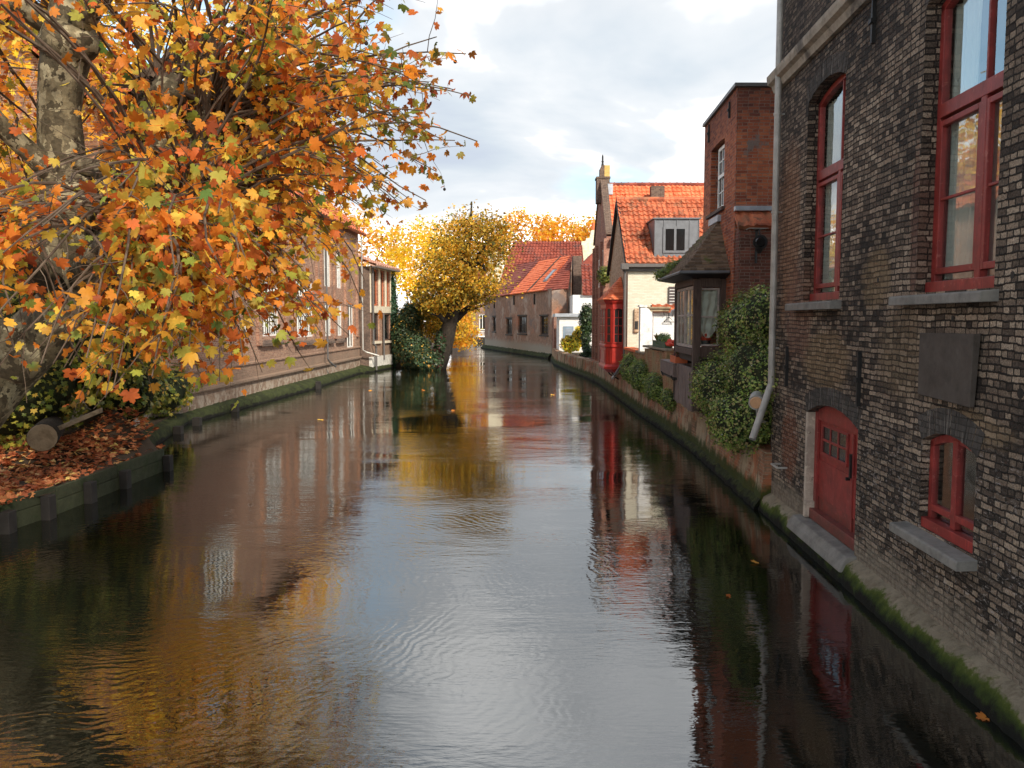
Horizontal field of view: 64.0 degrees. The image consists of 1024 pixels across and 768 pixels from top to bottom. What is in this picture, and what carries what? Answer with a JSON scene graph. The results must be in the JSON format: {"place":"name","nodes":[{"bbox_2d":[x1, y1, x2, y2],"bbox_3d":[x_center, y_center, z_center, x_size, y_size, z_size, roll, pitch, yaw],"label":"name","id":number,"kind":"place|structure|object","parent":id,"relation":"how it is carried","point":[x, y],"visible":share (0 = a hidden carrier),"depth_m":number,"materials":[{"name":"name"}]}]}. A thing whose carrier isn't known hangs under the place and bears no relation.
{"place":"outdoors","nodes":[
{"label":"outdoors","id":0,"kind":"place"},
{"bbox_2d":[0,407,157,496],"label":"bank soil","id":1,"kind":"structure","parent":0,"point":[146,446],"depth_m":18.49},
{"bbox_2d":[26,416,64,451],"bbox_3d":[-9.409,0.968,16.584,0.540,0.551,2.020,-2,5,-25],"label":"cut log","id":2,"kind":"object","parent":1,"relation":"on","point":[44,434],"visible":0.97,"depth_m":15.73,"materials":[{"name":"brown wood"}]},
{"bbox_2d":[57,408,102,429],"bbox_3d":[-8.903,0.813,16.438,1.275,0.642,0.255,-1,5,-9],"label":"plank","id":3,"kind":"object","parent":2,"relation":"on","point":[80,419],"visible":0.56,"depth_m":16.35,"materials":[{"name":"brown wood"}]},
{"bbox_2d":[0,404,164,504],"bbox_3d":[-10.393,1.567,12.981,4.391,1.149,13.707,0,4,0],"label":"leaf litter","id":4,"kind":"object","parent":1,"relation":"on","point":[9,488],"visible":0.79,"depth_m":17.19,"materials":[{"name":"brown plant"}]},
{"bbox_2d":[0,0,478,427],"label":"plane tree","id":5,"kind":"object","parent":1,"relation":"on","point":[187,245],"visible":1,"depth_m":9.61,"materials":[{"name":"orange plant"}]},
{"bbox_2d":[5,333,451,494],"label":"bank ground","id":6,"kind":"structure","parent":0,"point":[154,422],"depth_m":24.72,"materials":[{"name":"soil"}]},
{"bbox_2d":[0,449,172,533],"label":"timber bank edge","id":7,"kind":"object","parent":6,"relation":"on","point":[64,497],"visible":0.58,"depth_m":15.51,"materials":[{"name":"wood"}]},
{"bbox_2d":[0,264,199,450],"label":"bank shrub","id":8,"kind":"object","parent":6,"relation":"on","point":[52,391],"visible":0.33,"depth_m":18.02,"materials":[{"name":"green plant"}]},
{"bbox_2d":[59,402,152,425],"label":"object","id":9,"kind":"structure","parent":6,"relation":"on","point":[150,415],"depth_m":23.63,"materials":[{"name":"plant"}]},
{"bbox_2d":[0,0,374,327],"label":"yellow tree","id":10,"kind":"object","parent":6,"relation":"on","point":[16,42],"visible":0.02,"depth_m":21.10,"materials":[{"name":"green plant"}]},
{"bbox_2d":[0,11,378,416],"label":"long brick house","id":11,"kind":"structure","parent":6,"relation":"on","point":[340,351],"depth_m":38.96,"materials":[{"name":"brown brick"}]},
{"bbox_2d":[262,306,277,335],"bbox_3d":[-10.995,-2.827,36.865,0.078,1.340,2.750,0,4,2],"label":"window","id":12,"kind":"structure","parent":11,"relation":"in","point":[265,329],"depth_m":37.28,"materials":[{"name":"white paint"}]},
{"bbox_2d":[296,280,311,296],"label":"window","id":13,"kind":"structure","parent":11,"relation":"in","point":[303,290],"depth_m":42.40,"materials":[{"name":"white paint"}]},
{"bbox_2d":[297,306,311,336],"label":"window","id":14,"kind":"structure","parent":11,"relation":"in","point":[309,334],"depth_m":42.68,"materials":[{"name":"white paint"}]},
{"bbox_2d":[324,248,329,286],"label":"window","id":15,"kind":"structure","parent":11,"relation":"in","point":[328,278],"depth_m":47.16,"materials":[{"name":"white paint"}]},
{"bbox_2d":[325,303,330,335],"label":"window","id":16,"kind":"structure","parent":11,"relation":"in","point":[325,303],"depth_m":47.50,"materials":[{"name":"white paint"}]},
{"bbox_2d":[337,304,340,335],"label":"window","id":17,"kind":"structure","parent":11,"relation":"in","point":[339,307],"depth_m":50.08,"materials":[{"name":"white paint"}]},
{"bbox_2d":[337,252,340,288],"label":"window","id":18,"kind":"structure","parent":11,"relation":"in","point":[338,269],"depth_m":49.80,"materials":[{"name":"white paint"}]},
{"bbox_2d":[347,304,352,347],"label":"tall window","id":19,"kind":"structure","parent":11,"relation":"in","point":[350,337],"depth_m":52.75,"materials":[{"name":"white paint"}]},
{"bbox_2d":[136,364,393,445],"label":"canal wall","id":20,"kind":"structure","parent":6,"relation":"on","point":[168,426],"depth_m":32.72,"materials":[{"name":"stone"}]},
{"bbox_2d":[206,78,397,249],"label":"yellow tree","id":21,"kind":"object","parent":6,"relation":"on","point":[358,222],"depth_m":48.23,"materials":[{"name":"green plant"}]},
{"bbox_2d":[358,254,399,369],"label":"timber annex","id":22,"kind":"object","parent":6,"relation":"on","point":[377,289],"visible":0.35,"depth_m":56.72,"materials":[{"name":"white wood"}]},
{"bbox_2d":[374,270,375,304],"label":"window","id":23,"kind":"structure","parent":22,"relation":"in","point":[374,270],"depth_m":56.66,"materials":[{"name":"red wood"}]},
{"bbox_2d":[374,314,377,340],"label":"window","id":24,"kind":"structure","parent":22,"relation":"in","point":[375,315],"depth_m":57.10,"materials":[{"name":"brown glass"}]},
{"bbox_2d":[381,271,382,305],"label":"window","id":25,"kind":"structure","parent":22,"relation":"in","point":[381,271],"depth_m":58.24,"materials":[{"name":"wood"}]},
{"bbox_2d":[385,314,388,339],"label":"window","id":26,"kind":"structure","parent":22,"relation":"in","point":[386,315],"depth_m":59.50,"materials":[{"name":"brown glass"}]},
{"bbox_2d":[387,272,387,305],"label":"window","id":27,"kind":"structure","parent":22,"relation":"in","point":[387,272],"depth_m":59.57,"materials":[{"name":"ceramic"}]},
{"bbox_2d":[390,263,399,366],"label":"wall ivy","id":28,"kind":"object","parent":22,"relation":"attached to","point":[394,304],"depth_m":60.02,"materials":[{"name":"green plant"}]},
{"bbox_2d":[337,204,420,279],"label":"skyline tree","id":29,"kind":"object","parent":6,"relation":"on","point":[371,241],"visible":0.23,"depth_m":126.87,"materials":[{"name":"yellow plant"}]},
{"bbox_2d":[367,214,467,323],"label":"yellow tree","id":30,"kind":"object","parent":6,"relation":"on","point":[399,261],"visible":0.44,"depth_m":66.40,"materials":[{"name":"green plant"}]},
{"bbox_2d":[400,274,467,345],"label":"slender tree","id":31,"kind":"object","parent":6,"relation":"on","point":[431,328],"visible":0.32,"depth_m":60.24,"materials":[{"name":"yellow plant"}]},
{"bbox_2d":[434,287,486,351],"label":"waterside shrub tree","id":32,"kind":"object","parent":6,"relation":"on","point":[465,337],"visible":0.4,"depth_m":83.39,"materials":[{"name":"yellow plant"}]},
{"bbox_2d":[416,214,505,277],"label":"skyline tree","id":33,"kind":"object","parent":6,"relation":"on","point":[452,240],"visible":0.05,"depth_m":157.63,"materials":[{"name":"yellow plant"}]},
{"bbox_2d":[409,199,525,369],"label":"leaning ivy tree","id":34,"kind":"object","parent":6,"relation":"on","point":[464,271],"visible":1,"depth_m":56.16,"materials":[{"name":"yellow plant"}]},
{"bbox_2d":[429,328,446,369],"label":"ivy bush","id":35,"kind":"object","parent":34,"relation":"attached to","point":[439,339],"visible":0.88,"depth_m":57.46,"materials":[{"name":"green plant"}]},
{"bbox_2d":[454,271,487,342],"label":"canal house","id":36,"kind":"structure","parent":6,"relation":"on","point":[482,323],"depth_m":126.12,"materials":[{"name":"paint"}]},
{"bbox_2d":[479,314,484,329],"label":"window","id":37,"kind":"structure","parent":36,"relation":"in","point":[481,325],"depth_m":126.26,"materials":[{"name":"white paint"}]},
{"bbox_2d":[36,0,776,321],"label":"sky","id":38,"kind":"structure","parent":0,"point":[559,86],"materials":[{"name":"white"}]},
{"bbox_2d":[0,343,1023,767],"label":"water","id":39,"kind":"structure","parent":0,"point":[516,561],"depth_m":9.88,"materials":[{"name":"black liquid"}]},
{"bbox_2d":[390,300,436,370],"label":"ivy bush","id":40,"kind":"object","parent":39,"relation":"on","point":[411,348],"visible":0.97,"depth_m":58.48,"materials":[{"name":"green plant"}]},
{"bbox_2d":[976,712,989,721],"bbox_3d":[4.135,2.933,7.224,0.108,0.040,0.129,0,4,0],"label":"floating leaf","id":41,"kind":"object","parent":39,"relation":"on","point":[982,716],"visible":1,"depth_m":7.24,"materials":[{"name":"orange plant"}]},
{"bbox_2d":[647,303,673,347],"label":"white wall","id":42,"kind":"structure","parent":0,"point":[660,317],"depth_m":32.51,"materials":[{"name":"paint"}]},
{"bbox_2d":[701,82,774,356],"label":"tower house","id":43,"kind":"structure","parent":0,"point":[738,124],"depth_m":19.03,"materials":[{"name":"red brick"}]},
{"bbox_2d":[660,359,691,379],"bbox_3d":[5.057,-0.426,23.976,1.160,0.482,2.640,0,4,3],"label":"timber ledge","id":44,"kind":"object","parent":43,"relation":"attached to","point":[668,368],"visible":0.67,"depth_m":23.38,"materials":[{"name":"grey wood"}]},
{"bbox_2d":[670,355,686,362],"bbox_3d":[4.714,-0.710,23.237,0.342,0.190,1.024,0,4,3],"label":"flower box","id":45,"kind":"object","parent":44,"relation":"on","point":[674,359],"visible":0.78,"depth_m":22.75,"materials":[{"name":"ceramic"}]},
{"bbox_2d":[658,215,729,411],"bbox_3d":[4.695,-1.864,21.625,1.241,4.928,4.109,0,4,3],"label":"bay window","id":46,"kind":"structure","parent":43,"relation":"attached to","point":[696,304],"depth_m":20.20,"materials":[{"name":"brown wood"}]},
{"bbox_2d":[652,257,682,280],"bbox_3d":[4.401,-3.144,22.825,0.980,0.727,1.686,0,4,0],"label":"plant","id":47,"kind":"object","parent":46,"relation":"on","point":[662,272],"visible":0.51,"depth_m":22.53,"materials":[{"name":"green plant"}]},
{"bbox_2d":[676,288,684,345],"bbox_3d":[4.605,-1.808,22.262,0.060,1.540,1.320,0,4,3],"label":"window","id":48,"kind":"structure","parent":46,"relation":"in","point":[679,290],"depth_m":22.30,"materials":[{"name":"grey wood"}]},
{"bbox_2d":[684,286,692,347],"bbox_3d":[4.544,-1.702,20.908,0.060,1.540,1.280,0,4,3],"label":"window","id":49,"kind":"structure","parent":46,"relation":"in","point":[689,345],"depth_m":21.42,"materials":[{"name":"grey wood"}]},
{"bbox_2d":[701,340,709,343],"bbox_3d":[4.786,-1.012,20.293,0.228,0.140,0.240,0,4,0],"label":"flower pot","id":50,"kind":"object","parent":46,"relation":"in","point":[705,341],"visible":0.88,"depth_m":20.20,"materials":[{"name":"ceramic"}]},
{"bbox_2d":[701,334,710,339],"bbox_3d":[4.791,-1.151,20.282,0.260,0.210,0.110,0,4,0],"label":"red flower","id":51,"kind":"object","parent":50,"relation":"in","point":[703,338],"visible":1,"depth_m":20.24,"materials":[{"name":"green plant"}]},
{"bbox_2d":[701,288,719,345],"bbox_3d":[4.826,-1.644,20.166,0.500,1.420,0.126,0,4,0],"label":"window","id":52,"kind":"structure","parent":46,"relation":"in","point":[709,296],"depth_m":20.16,"materials":[{"name":"grey glass"}]},
{"bbox_2d":[717,144,724,208],"bbox_3d":[5.420,-5.306,20.953,0.078,1.600,1.340,0,4,3],"label":"window","id":53,"kind":"structure","parent":43,"relation":"in","point":[721,151],"depth_m":21.31,"materials":[{"name":"white paint"}]},
{"bbox_2d":[753,229,767,262],"bbox_3d":[5.602,-3.146,18.657,0.330,0.765,0.390,0,4,0],"label":"wall lantern","id":54,"kind":"object","parent":43,"relation":"attached to","point":[760,242],"depth_m":18.49,"materials":[{"name":"black metal"}]},
{"bbox_2d":[567,352,974,535],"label":"bank ground","id":55,"kind":"structure","parent":0,"point":[944,495],"depth_m":12.05,"materials":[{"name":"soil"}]},
{"bbox_2d":[487,247,504,285],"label":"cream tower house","id":56,"kind":"structure","parent":55,"relation":"on","point":[497,267],"depth_m":111.13,"materials":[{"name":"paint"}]},
{"bbox_2d":[488,206,571,262],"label":"skyline tree","id":57,"kind":"object","parent":55,"relation":"on","point":[536,231],"visible":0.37,"depth_m":162.03,"materials":[{"name":"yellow plant"}]},
{"bbox_2d":[481,255,583,358],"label":"grey house","id":58,"kind":"structure","parent":55,"relation":"on","point":[526,324],"depth_m":81.94,"materials":[{"name":"brick"}]},
{"bbox_2d":[508,319,511,333],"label":"window","id":59,"kind":"structure","parent":58,"relation":"in","point":[509,320],"depth_m":89.89,"materials":[{"name":"black glass"}]},
{"bbox_2d":[520,316,526,333],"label":"window","id":60,"kind":"structure","parent":58,"relation":"in","point":[523,319],"depth_m":84.45,"materials":[{"name":"black glass"}]},
{"bbox_2d":[542,316,547,334],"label":"window","id":61,"kind":"structure","parent":58,"relation":"in","point":[544,318],"depth_m":76.85,"materials":[{"name":"black glass"}]},
{"bbox_2d":[500,223,594,279],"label":"white gable house","id":62,"kind":"structure","parent":55,"relation":"on","point":[537,250],"depth_m":102.74,"materials":[{"name":"tile"}]},
{"bbox_2d":[525,213,591,241],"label":"skyline tree","id":63,"kind":"object","parent":55,"relation":"on","point":[566,226],"visible":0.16,"depth_m":166.79,"materials":[{"name":"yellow plant"}]},
{"bbox_2d":[558,326,581,353],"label":"yellow shrub","id":64,"kind":"object","parent":55,"relation":"on","point":[569,343],"visible":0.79,"depth_m":61.56,"materials":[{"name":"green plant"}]},
{"bbox_2d":[552,313,591,351],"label":"white annex","id":65,"kind":"object","parent":55,"relation":"on","point":[567,323],"visible":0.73,"depth_m":65.81,"materials":[{"name":"paint"}]},
{"bbox_2d":[563,326,573,338],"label":"door","id":66,"kind":"structure","parent":65,"relation":"in","point":[567,330],"depth_m":65.81,"materials":[{"name":"blue paint"}]},
{"bbox_2d":[561,211,595,240],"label":"skyline tree","id":67,"kind":"object","parent":55,"relation":"on","point":[583,232],"visible":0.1,"depth_m":158.91,"materials":[{"name":"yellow plant"}]},
{"bbox_2d":[568,263,591,312],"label":"white house","id":68,"kind":"structure","parent":55,"relation":"on","point":[575,302],"depth_m":70.56,"materials":[{"name":"paint"}]},
{"bbox_2d":[578,302,591,356],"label":"wall creeper","id":69,"kind":"object","parent":55,"relation":"on","point":[585,318],"depth_m":59.45,"materials":[{"name":"green plant"}]},
{"bbox_2d":[582,254,591,263],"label":"red roof house","id":70,"kind":"structure","parent":55,"relation":"on","point":[588,260],"depth_m":83.09,"materials":[{"name":"red tile"}]},
{"bbox_2d":[638,305,652,350],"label":"white pillar","id":71,"kind":"structure","parent":55,"relation":"on","point":[645,325],"depth_m":31.63,"materials":[{"name":"paint"}]},
{"bbox_2d":[592,155,703,362],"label":"gabled house","id":72,"kind":"structure","parent":55,"relation":"on","point":[608,192],"depth_m":46.86,"materials":[{"name":"orange brick"}]},
{"bbox_2d":[596,265,609,285],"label":"plant","id":73,"kind":"object","parent":72,"relation":"attached to","point":[604,278],"depth_m":43.55,"materials":[{"name":"green plant"}]},
{"bbox_2d":[607,197,703,378],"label":"cream house","id":74,"kind":"structure","parent":55,"relation":"on","point":[649,235],"depth_m":35.89,"materials":[{"name":"paint"}]},
{"bbox_2d":[597,277,622,379],"bbox_3d":[4.562,-2.558,38.091,1.005,4.826,3.170,0,4,0],"label":"red oriel","id":75,"kind":"object","parent":74,"relation":"attached to","point":[610,300],"visible":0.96,"depth_m":36.78,"materials":[{"name":"paint"}]},
{"bbox_2d":[600,308,601,341],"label":"window","id":76,"kind":"structure","parent":75,"relation":"in","point":[600,308],"depth_m":38.62,"materials":[{"name":"red paint"}]},
{"bbox_2d":[602,308,604,342],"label":"window","id":77,"kind":"structure","parent":75,"relation":"in","point":[603,310],"depth_m":37.63,"materials":[{"name":"red paint"}]},
{"bbox_2d":[606,307,611,342],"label":"window","id":78,"kind":"structure","parent":75,"relation":"in","point":[608,311],"depth_m":36.77,"materials":[{"name":"red paint"}]},
{"bbox_2d":[613,307,622,342],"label":"window","id":79,"kind":"structure","parent":75,"relation":"in","point":[617,312],"depth_m":36.64,"materials":[{"name":"red paint"}]},
{"bbox_2d":[550,348,771,508],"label":"canal wall","id":80,"kind":"structure","parent":55,"relation":"on","point":[745,477],"depth_m":21.93,"materials":[{"name":"brick"}]},
{"bbox_2d":[624,347,644,363],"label":"terrace wall","id":81,"kind":"structure","parent":80,"relation":"on","point":[638,354],"depth_m":32.74,"materials":[{"name":"brick"}]},
{"bbox_2d":[617,352,676,413],"bbox_3d":[4.808,-0.213,29.661,1.002,1.581,10.650,0,4,0],"label":"hanging shrub","id":82,"kind":"object","parent":80,"relation":"attached to","point":[637,375],"visible":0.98,"depth_m":28.66,"materials":[{"name":"green plant"}]},
{"bbox_2d":[642,345,673,390],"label":"garden wall","id":83,"kind":"structure","parent":80,"relation":"on","point":[654,355],"depth_m":28.06,"materials":[{"name":"brick"}]},
{"bbox_2d":[652,340,672,347],"bbox_3d":[5.074,-1.357,27.731,0.272,0.220,2.124,0,4,-1],"label":"flower box","id":84,"kind":"object","parent":83,"relation":"on","point":[661,344],"visible":0.77,"depth_m":27.37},
{"bbox_2d":[655,333,670,343],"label":"box plants","id":85,"kind":"object","parent":84,"relation":"in","point":[661,337],"visible":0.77,"depth_m":27.09,"materials":[{"name":"green plant"}]},
{"bbox_2d":[665,339,673,346],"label":"geraniums","id":86,"kind":"object","parent":83,"relation":"on","point":[669,342],"visible":0.92,"depth_m":25.90,"materials":[{"name":"red plant"}]},
{"bbox_2d":[666,377,684,407],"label":"brick pier","id":87,"kind":"structure","parent":80,"relation":"on","point":[669,383],"depth_m":25.51,"materials":[{"name":"brown brick"}]},
{"bbox_2d":[687,282,778,457],"bbox_3d":[4.865,-0.294,17.425,1.728,3.587,6.179,0,4,0],"label":"creeper","id":88,"kind":"object","parent":80,"relation":"attached to","point":[725,386],"visible":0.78,"depth_m":16.25,"materials":[{"name":"green plant"}]},
{"bbox_2d":[748,391,766,423],"bbox_3d":[4.514,0.450,15.053,0.303,0.652,0.579,2,5,27],"label":"flood lamp","id":89,"kind":"object","parent":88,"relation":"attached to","point":[755,400],"visible":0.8,"depth_m":14.84,"materials":[{"name":"orange glass"}]},
{"bbox_2d":[758,0,1023,749],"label":"brick house","id":90,"kind":"structure","parent":55,"relation":"on","point":[901,209],"depth_m":9.51,"materials":[{"name":"brick"}]},
{"bbox_2d":[749,0,784,440],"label":"drain pipe","id":91,"kind":"object","parent":90,"relation":"attached to","point":[777,114],"visible":0.99,"depth_m":14.48,"materials":[{"name":"grey metal"}]},
{"bbox_2d":[809,73,845,300],"bbox_3d":[4.904,-2.894,12.089,0.262,3.290,2.160,0,4,3],"label":"window","id":92,"kind":"structure","parent":90,"relation":"in","point":[831,176],"depth_m":12.79,"materials":[{"name":"red paint"}]},
{"bbox_2d":[809,406,857,550],"bbox_3d":[4.786,1.277,12.043,0.180,1.860,2.110,0,4,3],"label":"door","id":93,"kind":"structure","parent":90,"relation":"in","point":[836,437],"depth_m":12.18,"materials":[{"name":"red paint"}]},
{"bbox_2d":[921,435,973,553],"bbox_3d":[4.588,1.077,8.497,0.140,1.090,1.160,0,4,3],"label":"window","id":94,"kind":"structure","parent":90,"relation":"in","point":[952,532],"depth_m":8.52,"materials":[{"name":"red paint"}]},
{"bbox_2d":[918,333,980,406],"bbox_3d":[4.442,-0.169,8.396,0.070,0.710,1.179,0,4,3],"label":"plaque","id":95,"kind":"object","parent":90,"relation":"attached to","point":[948,368],"depth_m":8.27,"materials":[{"name":"grey stone"}]},
{"bbox_2d":[925,0,1003,292],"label":"window","id":96,"kind":"structure","parent":90,"relation":"in","point":[974,162],"depth_m":8.63,"materials":[{"name":"red paint"}]}
]}

